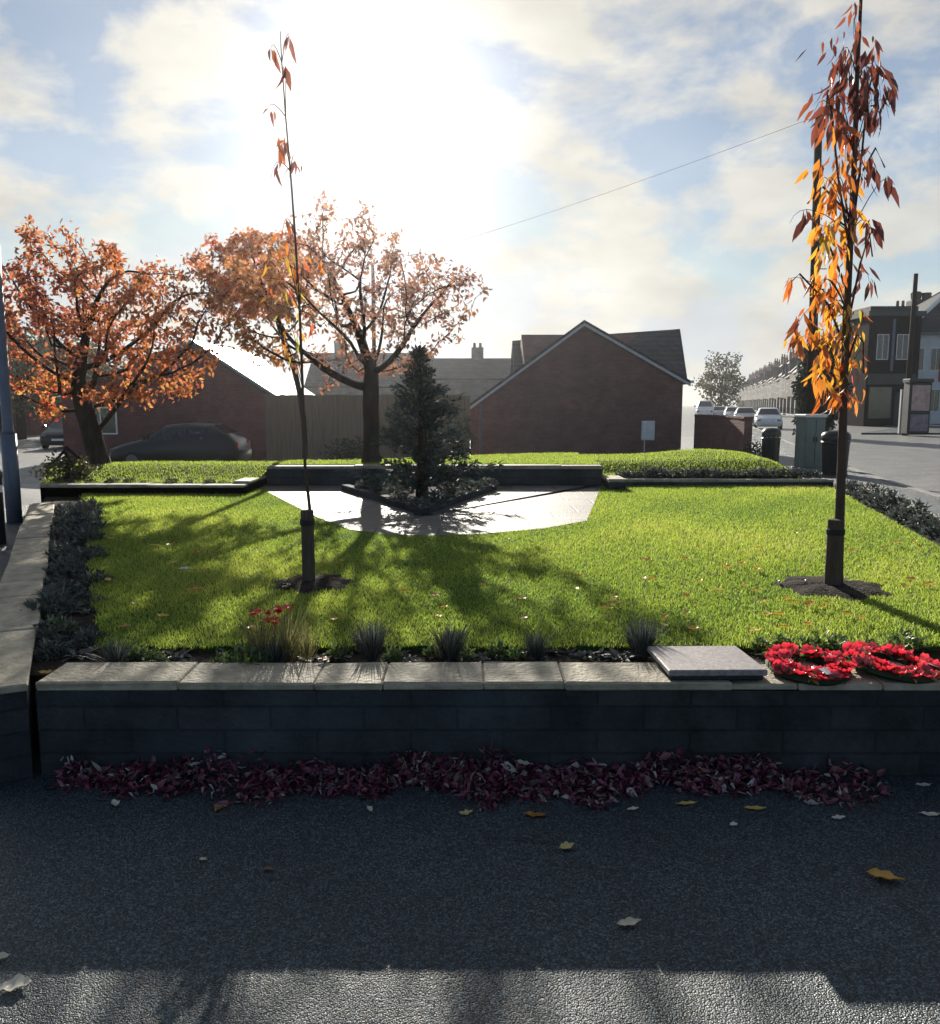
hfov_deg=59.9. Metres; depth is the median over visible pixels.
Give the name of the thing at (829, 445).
litter bin
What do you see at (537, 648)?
grass tuft
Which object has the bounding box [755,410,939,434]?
pavement
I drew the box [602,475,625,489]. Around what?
retaining wall
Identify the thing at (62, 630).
border plant
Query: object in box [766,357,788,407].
terraced house
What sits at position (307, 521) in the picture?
weeping sapling
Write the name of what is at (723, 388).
round tree
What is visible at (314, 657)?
bedding plant
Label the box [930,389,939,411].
window
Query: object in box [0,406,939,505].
ground
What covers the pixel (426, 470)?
conifer tree
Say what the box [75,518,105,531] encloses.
border plant
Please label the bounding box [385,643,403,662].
leafy plant
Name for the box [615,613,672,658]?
grass tuft
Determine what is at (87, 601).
border plant
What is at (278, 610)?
red flower
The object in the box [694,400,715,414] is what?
parked car
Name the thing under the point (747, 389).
terraced house
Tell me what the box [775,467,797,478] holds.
border plant
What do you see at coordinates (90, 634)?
border plant
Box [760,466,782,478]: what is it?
border plant
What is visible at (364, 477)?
border plant
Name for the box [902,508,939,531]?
border plant
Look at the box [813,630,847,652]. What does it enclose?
leafy plant
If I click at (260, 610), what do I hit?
red flower
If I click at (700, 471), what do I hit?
border plant
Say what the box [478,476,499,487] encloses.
border plant
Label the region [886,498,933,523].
border plant
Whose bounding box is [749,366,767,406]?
terraced house
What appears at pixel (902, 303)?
terraced house
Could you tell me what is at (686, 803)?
fallen leaf
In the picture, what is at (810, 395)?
telegraph pole
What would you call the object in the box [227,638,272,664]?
leafy plant
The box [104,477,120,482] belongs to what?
border plant
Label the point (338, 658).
bedding plant
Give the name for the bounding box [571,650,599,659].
bedding plant
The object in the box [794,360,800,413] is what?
terraced house
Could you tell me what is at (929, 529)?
border plant
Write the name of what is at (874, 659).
poppy wreath
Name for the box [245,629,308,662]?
grass tuft
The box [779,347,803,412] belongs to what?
terraced house
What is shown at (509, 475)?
retaining wall
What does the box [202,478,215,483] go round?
border plant
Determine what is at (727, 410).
parked car
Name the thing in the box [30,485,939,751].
garden soil
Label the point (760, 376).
terraced house
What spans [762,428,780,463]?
litter bin
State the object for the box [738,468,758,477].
border plant
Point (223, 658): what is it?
leafy plant
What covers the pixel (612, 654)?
bedding plant
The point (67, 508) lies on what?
border plant
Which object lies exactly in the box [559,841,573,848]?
fallen leaf
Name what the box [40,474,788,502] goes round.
terrace soil
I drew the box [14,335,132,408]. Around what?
round tree
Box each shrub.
[28,445,102,482]
[318,436,380,459]
[435,409,479,455]
[743,439,763,457]
[791,333,853,434]
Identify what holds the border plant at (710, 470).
on the grass bank
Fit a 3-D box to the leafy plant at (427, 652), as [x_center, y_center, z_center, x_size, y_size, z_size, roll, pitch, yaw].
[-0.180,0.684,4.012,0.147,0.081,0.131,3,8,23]
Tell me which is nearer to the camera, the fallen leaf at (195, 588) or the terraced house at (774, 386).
the fallen leaf at (195, 588)
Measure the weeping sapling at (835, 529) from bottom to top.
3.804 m
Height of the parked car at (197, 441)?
1.460 m
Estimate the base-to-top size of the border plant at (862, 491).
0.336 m
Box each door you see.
[4,460,9,489]
[643,422,653,438]
[893,392,899,424]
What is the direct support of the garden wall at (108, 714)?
on the pavement at (528, 931)
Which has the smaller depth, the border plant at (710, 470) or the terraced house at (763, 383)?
the border plant at (710, 470)
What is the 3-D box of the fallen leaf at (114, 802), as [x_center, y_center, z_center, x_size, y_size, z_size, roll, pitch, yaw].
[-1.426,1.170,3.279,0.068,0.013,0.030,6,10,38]
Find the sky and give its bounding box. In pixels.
[0,0,939,405]
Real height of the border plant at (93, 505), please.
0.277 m
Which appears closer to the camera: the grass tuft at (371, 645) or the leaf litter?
the leaf litter
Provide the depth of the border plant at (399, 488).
10.70 m
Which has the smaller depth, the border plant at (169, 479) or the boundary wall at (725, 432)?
the border plant at (169, 479)
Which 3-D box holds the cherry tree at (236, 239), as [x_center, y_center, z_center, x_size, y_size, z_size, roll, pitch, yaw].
[-4.049,-2.937,15.963,2.432,5.252,2.618,6,10,38]
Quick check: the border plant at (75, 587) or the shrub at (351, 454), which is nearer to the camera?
the border plant at (75, 587)
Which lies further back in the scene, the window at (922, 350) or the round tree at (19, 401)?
the window at (922, 350)
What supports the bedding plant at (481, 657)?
on the garden soil at (84, 620)
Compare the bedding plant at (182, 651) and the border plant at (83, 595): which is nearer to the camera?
the bedding plant at (182, 651)
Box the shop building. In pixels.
[847,306,926,425]
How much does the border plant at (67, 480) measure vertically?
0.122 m
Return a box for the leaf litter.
[45,742,895,813]
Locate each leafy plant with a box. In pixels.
[36,614,79,634]
[124,643,142,658]
[124,643,154,661]
[142,650,172,661]
[144,647,162,659]
[207,648,244,662]
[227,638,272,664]
[235,635,253,655]
[324,640,350,657]
[381,646,402,661]
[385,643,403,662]
[420,642,442,658]
[454,642,478,661]
[484,633,508,657]
[500,644,526,660]
[745,634,776,653]
[769,630,798,644]
[795,632,819,648]
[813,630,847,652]
[826,632,860,649]
[864,636,887,646]
[885,637,910,650]
[888,626,932,651]
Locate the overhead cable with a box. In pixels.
[377,119,808,263]
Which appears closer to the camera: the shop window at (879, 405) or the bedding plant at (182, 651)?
the bedding plant at (182, 651)
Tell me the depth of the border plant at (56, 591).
4.95 m
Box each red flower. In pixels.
[247,607,272,643]
[260,615,282,644]
[273,603,293,662]
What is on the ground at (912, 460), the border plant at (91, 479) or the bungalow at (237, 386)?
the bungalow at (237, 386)
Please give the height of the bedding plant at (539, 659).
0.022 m
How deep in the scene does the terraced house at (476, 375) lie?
58.07 m
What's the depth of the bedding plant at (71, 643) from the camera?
4.13 m
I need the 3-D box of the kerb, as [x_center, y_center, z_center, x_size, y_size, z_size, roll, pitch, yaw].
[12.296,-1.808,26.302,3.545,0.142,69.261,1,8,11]
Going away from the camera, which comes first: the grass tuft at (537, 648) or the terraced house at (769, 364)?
the grass tuft at (537, 648)
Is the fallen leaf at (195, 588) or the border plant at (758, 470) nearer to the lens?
the fallen leaf at (195, 588)
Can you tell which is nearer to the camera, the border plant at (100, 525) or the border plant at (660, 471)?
the border plant at (100, 525)
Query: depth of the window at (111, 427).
29.81 m
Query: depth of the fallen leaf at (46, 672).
3.72 m
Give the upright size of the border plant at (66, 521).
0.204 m
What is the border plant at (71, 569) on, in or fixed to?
on the garden soil at (84, 620)
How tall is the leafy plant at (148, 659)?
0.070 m
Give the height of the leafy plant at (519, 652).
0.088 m
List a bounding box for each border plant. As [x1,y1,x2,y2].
[23,583,84,617]
[32,613,80,638]
[33,634,75,661]
[35,621,75,644]
[36,585,75,610]
[41,553,86,578]
[41,577,86,596]
[43,522,78,541]
[43,572,73,586]
[44,540,78,561]
[48,536,80,550]
[49,514,81,532]
[53,511,78,521]
[54,500,73,510]
[54,504,78,515]
[55,501,77,511]
[61,478,75,482]
[69,510,110,530]
[70,542,111,565]
[71,525,102,540]
[71,623,107,649]
[72,499,103,517]
[73,524,107,545]
[75,496,102,506]
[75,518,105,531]
[76,566,118,588]
[78,510,101,522]
[78,543,106,557]
[78,590,95,599]
[80,592,108,608]
[84,478,96,482]
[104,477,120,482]
[123,477,138,482]
[163,476,179,482]
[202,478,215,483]
[354,480,373,489]
[358,473,382,484]
[368,482,395,494]
[387,491,411,501]
[391,479,414,491]
[406,496,430,507]
[422,488,450,505]
[435,482,455,491]
[443,485,465,498]
[457,479,484,492]
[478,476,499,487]
[614,468,631,477]
[624,469,641,477]
[635,466,661,477]
[644,465,669,477]
[662,468,681,477]
[677,465,698,477]
[687,466,709,477]
[697,466,721,477]
[711,468,729,477]
[722,468,742,477]
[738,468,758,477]
[747,467,769,478]
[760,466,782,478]
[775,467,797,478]
[787,466,811,478]
[802,469,821,478]
[845,479,864,494]
[851,481,885,501]
[860,491,890,508]
[866,486,911,512]
[884,506,910,518]
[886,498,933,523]
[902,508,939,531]
[916,513,939,538]
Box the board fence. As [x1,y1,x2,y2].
[264,393,469,461]
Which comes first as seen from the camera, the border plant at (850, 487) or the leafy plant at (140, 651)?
the leafy plant at (140, 651)
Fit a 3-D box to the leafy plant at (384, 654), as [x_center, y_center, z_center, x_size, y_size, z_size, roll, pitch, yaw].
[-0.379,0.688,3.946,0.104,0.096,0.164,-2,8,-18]
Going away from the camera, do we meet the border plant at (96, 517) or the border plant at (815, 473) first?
the border plant at (96, 517)
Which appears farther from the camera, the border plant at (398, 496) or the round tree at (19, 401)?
the round tree at (19, 401)
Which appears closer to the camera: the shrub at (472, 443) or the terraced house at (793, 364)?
the shrub at (472, 443)
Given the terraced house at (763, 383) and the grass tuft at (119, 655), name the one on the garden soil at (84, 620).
the grass tuft at (119, 655)
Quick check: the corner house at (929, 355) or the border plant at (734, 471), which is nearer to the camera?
the border plant at (734, 471)
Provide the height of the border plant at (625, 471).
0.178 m
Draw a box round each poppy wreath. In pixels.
[754,642,856,685]
[832,640,939,683]
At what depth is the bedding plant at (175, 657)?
3.95 m
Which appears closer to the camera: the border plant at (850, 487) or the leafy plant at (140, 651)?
the leafy plant at (140, 651)
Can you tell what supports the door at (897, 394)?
in the shop building
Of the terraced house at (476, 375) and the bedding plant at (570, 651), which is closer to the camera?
the bedding plant at (570, 651)
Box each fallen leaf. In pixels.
[0,952,9,958]
[0,974,31,990]
[38,669,53,673]
[111,799,119,805]
[186,586,203,590]
[263,865,273,869]
[459,810,472,814]
[517,759,532,764]
[523,811,545,816]
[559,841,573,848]
[617,917,640,925]
[676,801,697,804]
[688,625,698,628]
[744,805,765,809]
[831,815,844,818]
[866,868,903,879]
[916,783,931,785]
[919,811,939,815]
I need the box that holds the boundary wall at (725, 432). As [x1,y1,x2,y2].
[694,414,752,452]
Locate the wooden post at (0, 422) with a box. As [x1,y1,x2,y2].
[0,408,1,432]
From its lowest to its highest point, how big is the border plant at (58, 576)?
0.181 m
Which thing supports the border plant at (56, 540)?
on the garden soil at (84, 620)
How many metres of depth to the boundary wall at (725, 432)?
23.81 m
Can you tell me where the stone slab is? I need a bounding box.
[647,646,767,679]
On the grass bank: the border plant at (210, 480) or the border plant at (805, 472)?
the border plant at (805, 472)
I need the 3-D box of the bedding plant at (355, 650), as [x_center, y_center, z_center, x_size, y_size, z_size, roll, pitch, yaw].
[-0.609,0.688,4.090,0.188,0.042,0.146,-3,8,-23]
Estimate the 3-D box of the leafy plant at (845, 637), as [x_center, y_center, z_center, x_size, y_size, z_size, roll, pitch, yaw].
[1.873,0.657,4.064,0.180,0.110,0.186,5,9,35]
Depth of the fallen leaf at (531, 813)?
3.19 m
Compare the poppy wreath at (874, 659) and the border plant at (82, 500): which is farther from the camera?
the border plant at (82, 500)
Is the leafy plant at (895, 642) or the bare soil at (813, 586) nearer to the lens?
the leafy plant at (895, 642)
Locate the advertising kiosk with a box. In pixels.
[901,379,934,433]
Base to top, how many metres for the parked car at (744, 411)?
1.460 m
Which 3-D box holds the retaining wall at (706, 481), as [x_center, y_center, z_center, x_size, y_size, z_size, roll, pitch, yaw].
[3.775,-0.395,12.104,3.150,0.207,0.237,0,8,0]
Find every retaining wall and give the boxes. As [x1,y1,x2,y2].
[40,483,247,499]
[233,475,265,490]
[266,464,601,485]
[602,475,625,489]
[625,478,833,486]
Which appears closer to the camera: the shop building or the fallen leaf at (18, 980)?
the fallen leaf at (18, 980)
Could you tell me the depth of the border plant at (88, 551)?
6.38 m
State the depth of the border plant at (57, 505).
9.56 m
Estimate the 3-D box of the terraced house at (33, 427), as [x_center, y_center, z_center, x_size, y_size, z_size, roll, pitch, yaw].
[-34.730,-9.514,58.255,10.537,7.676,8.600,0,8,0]
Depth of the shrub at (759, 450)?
20.73 m
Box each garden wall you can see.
[0,502,54,783]
[35,661,939,776]
[863,486,939,534]
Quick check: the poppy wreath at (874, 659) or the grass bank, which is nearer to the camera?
the poppy wreath at (874, 659)
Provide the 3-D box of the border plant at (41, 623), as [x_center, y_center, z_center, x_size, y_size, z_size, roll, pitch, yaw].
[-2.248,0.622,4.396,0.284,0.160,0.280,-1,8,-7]
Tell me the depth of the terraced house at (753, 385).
242.26 m
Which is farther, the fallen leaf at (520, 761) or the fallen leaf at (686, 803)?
the fallen leaf at (520, 761)
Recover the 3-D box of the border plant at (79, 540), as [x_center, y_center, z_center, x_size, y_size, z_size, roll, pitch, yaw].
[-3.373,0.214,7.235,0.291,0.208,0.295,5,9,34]
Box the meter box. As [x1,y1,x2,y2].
[641,421,654,453]
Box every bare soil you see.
[270,574,357,593]
[771,576,893,601]
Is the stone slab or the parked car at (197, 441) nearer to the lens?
the stone slab
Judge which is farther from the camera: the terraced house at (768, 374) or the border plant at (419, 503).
the terraced house at (768, 374)
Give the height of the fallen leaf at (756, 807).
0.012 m
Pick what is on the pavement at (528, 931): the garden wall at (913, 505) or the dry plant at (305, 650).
the garden wall at (913, 505)
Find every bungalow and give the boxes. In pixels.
[50,339,313,459]
[470,320,693,455]
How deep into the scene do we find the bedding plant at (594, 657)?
4.01 m
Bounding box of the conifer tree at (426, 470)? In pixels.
[333,344,505,496]
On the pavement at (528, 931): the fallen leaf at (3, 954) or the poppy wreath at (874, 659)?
the fallen leaf at (3, 954)
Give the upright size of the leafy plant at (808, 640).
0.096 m
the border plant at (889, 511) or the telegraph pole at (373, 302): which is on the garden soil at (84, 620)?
the border plant at (889, 511)
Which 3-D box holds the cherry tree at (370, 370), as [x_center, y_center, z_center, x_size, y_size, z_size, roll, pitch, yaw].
[-1.897,-2.776,12.567,4.488,4.146,3.517,0,8,0]
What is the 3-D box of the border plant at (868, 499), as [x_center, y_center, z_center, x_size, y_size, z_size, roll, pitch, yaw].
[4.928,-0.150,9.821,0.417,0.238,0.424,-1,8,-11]
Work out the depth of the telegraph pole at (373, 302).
44.85 m
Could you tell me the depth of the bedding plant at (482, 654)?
4.01 m
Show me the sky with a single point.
(142, 125)
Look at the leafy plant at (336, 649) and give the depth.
3.99 m
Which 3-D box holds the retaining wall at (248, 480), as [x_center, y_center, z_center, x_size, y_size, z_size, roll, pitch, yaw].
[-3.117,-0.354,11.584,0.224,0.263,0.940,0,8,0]
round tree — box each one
[7,321,74,439]
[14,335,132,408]
[691,350,747,407]
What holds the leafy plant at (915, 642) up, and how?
on the lawn at (579, 647)
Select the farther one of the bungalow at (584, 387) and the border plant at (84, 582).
the bungalow at (584, 387)
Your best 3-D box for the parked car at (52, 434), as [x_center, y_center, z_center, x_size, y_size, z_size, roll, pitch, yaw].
[-18.936,-3.808,38.832,2.180,1.460,4.090,-1,8,-8]
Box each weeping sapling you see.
[260,31,324,580]
[782,0,899,584]
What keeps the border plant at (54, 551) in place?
on the garden soil at (84, 620)
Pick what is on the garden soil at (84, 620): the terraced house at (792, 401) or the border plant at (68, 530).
the border plant at (68, 530)
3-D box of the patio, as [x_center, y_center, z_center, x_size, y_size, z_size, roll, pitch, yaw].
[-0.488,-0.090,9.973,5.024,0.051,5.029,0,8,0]
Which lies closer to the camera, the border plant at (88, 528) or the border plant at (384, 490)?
the border plant at (88, 528)
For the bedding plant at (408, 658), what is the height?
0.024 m
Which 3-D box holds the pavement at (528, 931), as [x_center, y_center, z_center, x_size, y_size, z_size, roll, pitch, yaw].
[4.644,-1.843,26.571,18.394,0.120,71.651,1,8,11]
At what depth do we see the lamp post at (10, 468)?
10.94 m
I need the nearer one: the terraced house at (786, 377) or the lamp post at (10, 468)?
the lamp post at (10, 468)
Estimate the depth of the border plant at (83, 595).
5.23 m
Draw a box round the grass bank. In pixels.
[39,450,796,484]
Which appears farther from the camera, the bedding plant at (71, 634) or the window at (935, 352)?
the window at (935, 352)
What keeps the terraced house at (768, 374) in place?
on the ground at (912, 460)
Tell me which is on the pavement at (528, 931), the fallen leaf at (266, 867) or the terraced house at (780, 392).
the fallen leaf at (266, 867)
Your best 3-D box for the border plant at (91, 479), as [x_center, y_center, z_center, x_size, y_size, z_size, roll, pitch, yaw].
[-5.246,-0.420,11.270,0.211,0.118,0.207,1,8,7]
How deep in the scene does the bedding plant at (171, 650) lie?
4.06 m
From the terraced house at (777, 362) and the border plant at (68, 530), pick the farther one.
the terraced house at (777, 362)
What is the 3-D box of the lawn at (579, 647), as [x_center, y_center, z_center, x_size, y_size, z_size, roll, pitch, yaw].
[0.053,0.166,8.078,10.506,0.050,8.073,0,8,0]
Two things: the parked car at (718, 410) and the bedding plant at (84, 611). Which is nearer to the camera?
the bedding plant at (84, 611)
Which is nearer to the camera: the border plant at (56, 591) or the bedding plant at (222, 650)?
the bedding plant at (222, 650)
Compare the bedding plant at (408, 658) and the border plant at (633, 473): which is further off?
the border plant at (633, 473)
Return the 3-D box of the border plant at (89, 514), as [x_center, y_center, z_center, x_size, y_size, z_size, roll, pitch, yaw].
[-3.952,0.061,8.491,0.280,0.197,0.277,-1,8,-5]
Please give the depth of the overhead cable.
25.34 m
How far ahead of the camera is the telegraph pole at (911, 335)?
44.10 m
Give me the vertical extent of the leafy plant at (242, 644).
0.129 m
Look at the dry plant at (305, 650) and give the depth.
3.91 m
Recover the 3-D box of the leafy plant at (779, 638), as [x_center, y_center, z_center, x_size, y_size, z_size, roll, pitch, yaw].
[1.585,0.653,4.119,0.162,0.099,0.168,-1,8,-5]
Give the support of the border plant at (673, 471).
on the grass bank
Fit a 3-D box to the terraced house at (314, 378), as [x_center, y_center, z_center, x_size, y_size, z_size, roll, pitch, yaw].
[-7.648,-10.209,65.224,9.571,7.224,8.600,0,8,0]
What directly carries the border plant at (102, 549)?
on the garden soil at (84, 620)
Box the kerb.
[752,426,939,497]
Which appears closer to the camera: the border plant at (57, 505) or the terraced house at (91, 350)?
the border plant at (57, 505)
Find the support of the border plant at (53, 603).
on the garden soil at (84, 620)
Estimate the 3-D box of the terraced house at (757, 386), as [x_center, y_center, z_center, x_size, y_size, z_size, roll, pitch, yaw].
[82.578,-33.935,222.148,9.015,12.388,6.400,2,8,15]
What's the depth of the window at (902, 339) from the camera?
61.88 m
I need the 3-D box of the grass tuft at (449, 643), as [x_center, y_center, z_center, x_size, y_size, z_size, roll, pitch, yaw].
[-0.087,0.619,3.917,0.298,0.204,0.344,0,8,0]
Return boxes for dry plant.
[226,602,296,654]
[246,595,318,661]
[280,612,333,662]
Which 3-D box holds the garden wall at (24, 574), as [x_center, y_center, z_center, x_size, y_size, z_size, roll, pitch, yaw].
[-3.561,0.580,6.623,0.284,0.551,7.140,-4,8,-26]
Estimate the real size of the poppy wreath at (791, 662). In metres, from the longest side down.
0.448 x 0.397 x 0.087 m
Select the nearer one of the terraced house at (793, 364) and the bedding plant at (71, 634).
the bedding plant at (71, 634)
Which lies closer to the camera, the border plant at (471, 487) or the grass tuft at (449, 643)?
the grass tuft at (449, 643)
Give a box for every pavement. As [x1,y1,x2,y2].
[0,427,939,1023]
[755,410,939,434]
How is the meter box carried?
attached to the bungalow at (584, 387)
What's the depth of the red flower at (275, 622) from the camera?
3.89 m
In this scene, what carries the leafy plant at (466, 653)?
on the garden soil at (84, 620)
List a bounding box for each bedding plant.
[46,640,83,653]
[61,645,100,661]
[62,630,89,639]
[73,608,94,615]
[158,649,175,655]
[158,653,186,661]
[165,648,191,660]
[215,647,235,655]
[296,655,320,662]
[323,647,351,662]
[336,649,359,655]
[361,654,395,661]
[403,655,416,661]
[446,656,472,661]
[471,656,489,661]
[477,652,490,659]
[529,656,546,661]
[548,649,560,655]
[559,648,578,657]
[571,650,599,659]
[587,648,610,658]
[598,652,629,661]
[604,648,640,662]
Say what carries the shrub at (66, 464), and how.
on the terrace soil at (110, 490)
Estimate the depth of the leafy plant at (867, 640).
4.05 m
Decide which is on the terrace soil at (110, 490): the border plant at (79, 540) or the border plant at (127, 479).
the border plant at (127, 479)
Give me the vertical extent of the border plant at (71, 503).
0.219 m
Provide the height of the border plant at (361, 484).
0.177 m
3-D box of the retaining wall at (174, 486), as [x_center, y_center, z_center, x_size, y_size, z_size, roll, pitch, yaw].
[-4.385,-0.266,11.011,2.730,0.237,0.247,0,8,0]
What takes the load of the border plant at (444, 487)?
on the planter bed
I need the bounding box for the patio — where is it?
[264,486,600,535]
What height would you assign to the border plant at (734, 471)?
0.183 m
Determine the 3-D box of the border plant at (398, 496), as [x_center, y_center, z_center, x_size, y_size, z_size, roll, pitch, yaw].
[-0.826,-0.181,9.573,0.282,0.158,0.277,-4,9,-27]
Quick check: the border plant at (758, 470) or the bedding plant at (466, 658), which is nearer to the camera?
the bedding plant at (466, 658)
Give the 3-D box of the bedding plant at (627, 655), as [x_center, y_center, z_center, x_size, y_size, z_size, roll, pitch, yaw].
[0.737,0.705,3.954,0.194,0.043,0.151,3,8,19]
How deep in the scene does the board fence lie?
25.27 m
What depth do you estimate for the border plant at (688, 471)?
12.22 m
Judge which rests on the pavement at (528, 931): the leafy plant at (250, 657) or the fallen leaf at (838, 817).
the fallen leaf at (838, 817)
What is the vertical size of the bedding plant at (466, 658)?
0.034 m
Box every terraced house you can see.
[8,324,66,434]
[43,338,108,376]
[304,338,433,395]
[432,343,510,402]
[742,370,757,405]
[745,368,759,406]
[746,368,762,406]
[748,365,766,406]
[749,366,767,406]
[751,368,767,406]
[752,362,771,406]
[753,363,773,409]
[755,365,772,409]
[756,358,777,409]
[758,359,779,408]
[760,361,780,407]
[762,354,785,407]
[764,355,787,407]
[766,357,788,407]
[768,349,792,407]
[771,350,795,407]
[773,354,798,407]
[776,357,799,408]
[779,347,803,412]
[782,365,789,412]
[786,358,800,412]
[790,338,821,413]
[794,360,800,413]
[834,343,841,415]
[896,301,904,305]
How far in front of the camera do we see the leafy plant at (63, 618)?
4.37 m
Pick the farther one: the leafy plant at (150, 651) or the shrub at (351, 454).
the shrub at (351, 454)
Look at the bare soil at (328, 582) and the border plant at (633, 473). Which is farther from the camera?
the border plant at (633, 473)
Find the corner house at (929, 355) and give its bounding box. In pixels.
[906,291,939,423]
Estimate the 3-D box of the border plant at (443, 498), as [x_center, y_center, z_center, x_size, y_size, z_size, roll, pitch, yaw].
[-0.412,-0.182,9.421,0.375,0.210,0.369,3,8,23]
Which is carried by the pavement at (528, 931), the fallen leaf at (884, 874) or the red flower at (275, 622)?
the fallen leaf at (884, 874)
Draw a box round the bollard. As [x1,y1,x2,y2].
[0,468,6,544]
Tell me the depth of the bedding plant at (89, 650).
4.03 m
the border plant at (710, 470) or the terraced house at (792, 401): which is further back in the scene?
the terraced house at (792, 401)
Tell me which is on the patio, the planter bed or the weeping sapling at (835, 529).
the planter bed
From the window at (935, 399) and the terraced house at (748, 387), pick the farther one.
the terraced house at (748, 387)
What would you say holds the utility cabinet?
on the pavement at (528, 931)
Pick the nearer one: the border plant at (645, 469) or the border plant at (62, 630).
the border plant at (62, 630)
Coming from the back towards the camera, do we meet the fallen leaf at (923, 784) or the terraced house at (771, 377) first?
the terraced house at (771, 377)
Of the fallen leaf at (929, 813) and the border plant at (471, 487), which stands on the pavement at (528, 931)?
the fallen leaf at (929, 813)
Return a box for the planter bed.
[342,482,496,515]
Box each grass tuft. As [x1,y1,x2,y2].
[77,634,137,661]
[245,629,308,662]
[342,615,399,661]
[425,621,474,661]
[519,630,555,659]
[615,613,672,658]
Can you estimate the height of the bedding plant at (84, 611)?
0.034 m
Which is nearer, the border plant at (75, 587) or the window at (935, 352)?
the border plant at (75, 587)
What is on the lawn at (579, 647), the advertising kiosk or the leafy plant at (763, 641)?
the leafy plant at (763, 641)
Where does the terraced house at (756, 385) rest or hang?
on the ground at (912, 460)
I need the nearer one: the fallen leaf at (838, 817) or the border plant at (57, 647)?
the fallen leaf at (838, 817)
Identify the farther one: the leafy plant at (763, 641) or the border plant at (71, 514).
the border plant at (71, 514)
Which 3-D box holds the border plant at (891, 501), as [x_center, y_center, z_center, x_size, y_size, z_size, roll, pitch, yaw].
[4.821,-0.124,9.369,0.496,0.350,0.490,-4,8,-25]
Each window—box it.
[95,407,117,433]
[868,387,891,418]
[876,334,889,359]
[896,334,908,359]
[918,348,924,370]
[929,348,939,370]
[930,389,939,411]
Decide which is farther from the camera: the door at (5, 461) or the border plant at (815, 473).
the border plant at (815, 473)
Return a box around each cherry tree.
[1,214,248,464]
[181,226,329,458]
[198,187,491,462]
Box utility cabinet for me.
[792,414,827,470]
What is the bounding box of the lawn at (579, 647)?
[82,486,939,651]
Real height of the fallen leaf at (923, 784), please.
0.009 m
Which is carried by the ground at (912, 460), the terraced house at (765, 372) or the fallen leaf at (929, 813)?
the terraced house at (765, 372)
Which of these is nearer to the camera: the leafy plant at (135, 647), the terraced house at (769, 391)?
the leafy plant at (135, 647)
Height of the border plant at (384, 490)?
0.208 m
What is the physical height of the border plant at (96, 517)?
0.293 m
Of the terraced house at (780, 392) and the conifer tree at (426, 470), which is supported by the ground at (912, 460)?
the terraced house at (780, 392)
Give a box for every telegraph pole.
[371,263,375,355]
[806,113,826,413]
[898,273,917,434]
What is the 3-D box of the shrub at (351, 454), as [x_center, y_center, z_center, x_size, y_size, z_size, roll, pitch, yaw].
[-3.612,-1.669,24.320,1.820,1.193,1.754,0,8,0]
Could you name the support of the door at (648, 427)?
in the meter box
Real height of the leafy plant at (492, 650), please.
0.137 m
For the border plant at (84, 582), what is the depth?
5.52 m
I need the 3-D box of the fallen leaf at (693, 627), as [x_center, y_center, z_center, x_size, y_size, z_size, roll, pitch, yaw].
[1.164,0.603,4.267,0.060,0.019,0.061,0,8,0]
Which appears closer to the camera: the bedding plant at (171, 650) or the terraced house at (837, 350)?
the bedding plant at (171, 650)
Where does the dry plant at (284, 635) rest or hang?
on the garden soil at (84, 620)
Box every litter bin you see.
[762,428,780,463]
[820,430,850,475]
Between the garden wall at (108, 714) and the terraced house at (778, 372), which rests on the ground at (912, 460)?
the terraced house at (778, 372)
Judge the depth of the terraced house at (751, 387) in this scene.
254.43 m
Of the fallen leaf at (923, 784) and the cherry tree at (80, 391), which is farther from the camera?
the cherry tree at (80, 391)
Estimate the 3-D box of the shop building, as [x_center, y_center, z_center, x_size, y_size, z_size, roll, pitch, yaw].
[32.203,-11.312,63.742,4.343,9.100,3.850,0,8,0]
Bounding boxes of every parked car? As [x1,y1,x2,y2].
[40,417,63,448]
[109,422,251,462]
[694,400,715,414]
[714,406,725,414]
[722,407,737,415]
[731,407,755,424]
[752,408,785,428]
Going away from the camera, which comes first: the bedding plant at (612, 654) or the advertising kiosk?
the bedding plant at (612, 654)
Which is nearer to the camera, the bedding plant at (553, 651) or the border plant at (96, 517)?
the bedding plant at (553, 651)
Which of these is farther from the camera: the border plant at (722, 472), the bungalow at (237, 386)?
the bungalow at (237, 386)
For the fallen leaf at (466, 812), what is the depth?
3.21 m
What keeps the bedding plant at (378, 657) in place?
on the garden soil at (84, 620)
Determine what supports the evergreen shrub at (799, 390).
on the ground at (912, 460)
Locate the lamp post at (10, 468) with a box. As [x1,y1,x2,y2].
[0,257,22,522]
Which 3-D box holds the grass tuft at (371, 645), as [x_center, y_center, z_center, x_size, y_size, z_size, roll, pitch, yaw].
[-0.495,0.606,3.948,0.323,0.222,0.374,-3,8,-19]
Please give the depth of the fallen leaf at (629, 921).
2.53 m

